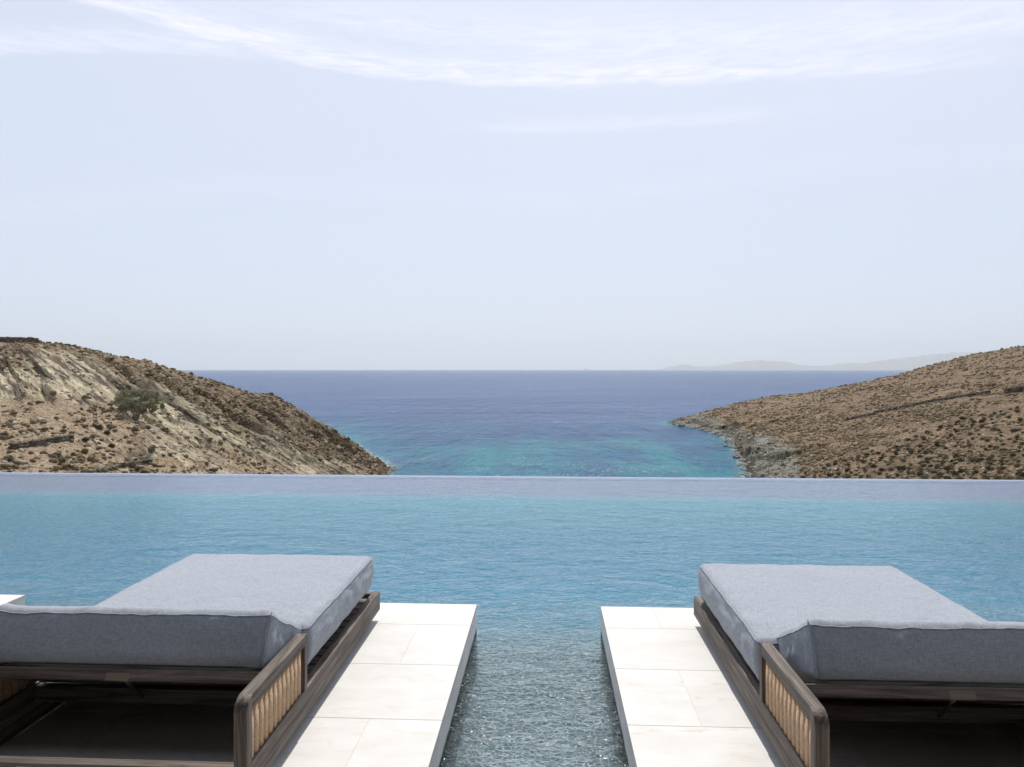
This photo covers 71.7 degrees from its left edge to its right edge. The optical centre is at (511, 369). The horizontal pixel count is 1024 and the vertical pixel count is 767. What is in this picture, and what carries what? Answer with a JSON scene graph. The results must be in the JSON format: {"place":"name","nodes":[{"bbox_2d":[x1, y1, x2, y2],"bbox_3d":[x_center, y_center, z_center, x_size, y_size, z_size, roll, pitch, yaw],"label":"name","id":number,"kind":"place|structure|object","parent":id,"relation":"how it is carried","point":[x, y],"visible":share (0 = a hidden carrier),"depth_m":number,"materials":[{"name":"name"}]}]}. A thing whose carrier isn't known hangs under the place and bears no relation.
{"place":"outdoors","nodes":[
{"label":"outdoors","id":0,"kind":"place"},
{"bbox_2d":[0,473,1023,766],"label":"pool water","id":1,"kind":"structure","parent":0,"point":[540,571],"depth_m":7.20,"materials":[{"name":"blue liquid"}]},
{"bbox_2d":[0,342,1023,479],"bbox_3d":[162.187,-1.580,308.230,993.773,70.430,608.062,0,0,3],"label":"hillside terrain","id":2,"kind":"structure","parent":0,"point":[49,408],"depth_m":119.21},
{"bbox_2d":[0,435,9,439],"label":"shrub","id":3,"kind":"object","parent":2,"relation":"on","point":[5,437],"visible":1,"depth_m":70.31,"materials":[{"name":"green plant"}]},
{"bbox_2d":[3,454,15,460],"bbox_3d":[-44.467,7.877,62.645,1.047,0.772,0.910,0,0,-5],"label":"shrub","id":4,"kind":"object","parent":2,"relation":"on","point":[10,457],"visible":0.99,"depth_m":62.53,"materials":[{"name":"green plant"}]},
{"bbox_2d":[10,443,21,449],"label":"shrub","id":5,"kind":"object","parent":2,"relation":"on","point":[17,446],"visible":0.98,"depth_m":67.00,"materials":[{"name":"green plant"}]},
{"bbox_2d":[0,336,38,342],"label":"dry stone wall","id":6,"kind":"structure","parent":2,"relation":"on","point":[12,339],"depth_m":125.83,"materials":[{"name":"grey stone"}]},
{"bbox_2d":[8,434,74,449],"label":"dry stone wall","id":7,"kind":"structure","parent":2,"relation":"on","point":[40,442],"depth_m":70.23,"materials":[{"name":"grey stone"}]},
{"bbox_2d":[58,456,68,462],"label":"shrub","id":8,"kind":"object","parent":2,"relation":"on","point":[63,459],"visible":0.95,"depth_m":65.85,"materials":[{"name":"green plant"}]},
{"bbox_2d":[80,448,88,453],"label":"shrub","id":9,"kind":"object","parent":2,"relation":"on","point":[84,451],"visible":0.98,"depth_m":70.38,"materials":[{"name":"green plant"}]},
{"bbox_2d":[95,424,103,429],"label":"shrub","id":10,"kind":"object","parent":2,"relation":"on","point":[99,427],"visible":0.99,"depth_m":81.10,"materials":[{"name":"green plant"}]},
{"bbox_2d":[89,458,152,472],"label":"dry stone wall","id":11,"kind":"structure","parent":2,"relation":"on","point":[116,466],"depth_m":68.70,"materials":[{"name":"grey stone"}]},
{"bbox_2d":[131,426,138,430],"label":"shrub","id":12,"kind":"object","parent":2,"relation":"on","point":[135,428],"visible":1,"depth_m":84.19,"materials":[{"name":"green plant"}]},
{"bbox_2d":[111,386,164,420],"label":"broad tree","id":13,"kind":"object","parent":2,"relation":"on","point":[135,405],"visible":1,"depth_m":90.32,"materials":[{"name":"green plant"}]},
{"bbox_2d":[147,448,154,452],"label":"shrub","id":14,"kind":"object","parent":2,"relation":"on","point":[151,450],"visible":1,"depth_m":76.00,"materials":[{"name":"green plant"}]},
{"bbox_2d":[160,427,171,432],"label":"dry bush","id":15,"kind":"object","parent":2,"relation":"on","point":[165,430],"visible":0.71,"depth_m":90.25,"materials":[{"name":"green plant"}]},
{"bbox_2d":[0,340,1023,478],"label":"scrub","id":16,"kind":"object","parent":2,"relation":"on","point":[80,458],"visible":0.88,"depth_m":147.74,"materials":[{"name":"brown plant"}]},
{"bbox_2d":[0,341,1023,477],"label":"stones","id":17,"kind":"object","parent":2,"relation":"on","point":[159,424],"visible":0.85,"depth_m":113.42,"materials":[{"name":"grey stone"}]},
{"bbox_2d":[732,454,743,458],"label":"shore boulder","id":18,"kind":"object","parent":2,"relation":"on","point":[737,456],"visible":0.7,"depth_m":199.32,"materials":[{"name":"stone"}]},
{"bbox_2d":[745,473,753,477],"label":"shore boulder","id":19,"kind":"object","parent":2,"relation":"on","point":[749,475],"visible":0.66,"depth_m":163.49,"materials":[{"name":"stone"}]},
{"bbox_2d":[843,390,989,421],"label":"dry stone wall","id":20,"kind":"structure","parent":2,"relation":"on","point":[932,400],"depth_m":191.23,"materials":[{"name":"grey stone"}]},
{"bbox_2d":[919,475,928,478],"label":"shrub","id":21,"kind":"object","parent":2,"relation":"on","point":[923,477],"visible":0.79,"depth_m":102.49,"materials":[{"name":"green plant"}]},
{"bbox_2d":[943,465,953,470],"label":"shrub","id":22,"kind":"object","parent":2,"relation":"on","point":[945,467],"visible":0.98,"depth_m":103.90,"materials":[{"name":"green plant"}]},
{"bbox_2d":[992,475,1001,479],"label":"shrub","id":23,"kind":"object","parent":2,"relation":"on","point":[998,477],"visible":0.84,"depth_m":89.32,"materials":[{"name":"green plant"}]},
{"bbox_2d":[1003,386,1023,393],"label":"dry stone wall","id":24,"kind":"structure","parent":2,"relation":"on","point":[1018,389],"depth_m":165.98,"materials":[{"name":"grey stone"}]},
{"bbox_2d":[0,0,1023,369],"label":"sky","id":25,"kind":"structure","parent":0,"point":[185,184],"materials":[{"name":"white"}]},
{"bbox_2d":[177,370,912,477],"bbox_3d":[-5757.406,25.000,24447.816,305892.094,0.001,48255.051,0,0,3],"label":"sea","id":26,"kind":"structure","parent":0,"point":[591,423],"depth_m":420.79,"materials":[{"name":"liquid"}]},
{"bbox_2d":[657,352,978,369],"bbox_3d":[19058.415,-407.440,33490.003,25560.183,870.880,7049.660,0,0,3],"label":"distant island","id":27,"kind":"structure","parent":0,"point":[908,363],"depth_m":32277.48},
{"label":"pool side wall","id":28,"kind":"structure","parent":0,"visible":0},
{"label":"pool ledge","id":29,"kind":"structure","parent":28,"relation":"attached to","visible":0},
{"bbox_2d":[0,472,1023,480],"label":"infinity edge wall","id":30,"kind":"structure","parent":29,"relation":"attached to","point":[517,476],"depth_m":11.76,"materials":[{"name":"stone"}]},
{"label":"pool floor","id":31,"kind":"structure","parent":0,"visible":0},
{"bbox_2d":[0,595,24,605],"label":"stone deck","id":32,"kind":"structure","parent":31,"relation":"on","point":[15,599],"depth_m":4.97,"materials":[{"name":"stone"}]},
{"bbox_2d":[0,603,476,766],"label":"stone deck","id":33,"kind":"structure","parent":31,"relation":"on","point":[388,696],"depth_m":3.26,"materials":[{"name":"stone"}]},
{"bbox_2d":[0,554,379,766],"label":"daybed","id":34,"kind":"object","parent":33,"relation":"on","point":[264,645],"visible":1,"depth_m":2.97,"materials":[{"name":"grey fabric"}]},
{"bbox_2d":[601,606,1023,766],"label":"stone deck","id":35,"kind":"structure","parent":31,"relation":"on","point":[680,701],"depth_m":3.19,"materials":[{"name":"stone"}]},
{"bbox_2d":[694,563,1023,766],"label":"daybed","id":36,"kind":"object","parent":35,"relation":"on","point":[806,653],"visible":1,"depth_m":2.96,"materials":[{"name":"grey fabric"}]}
]}

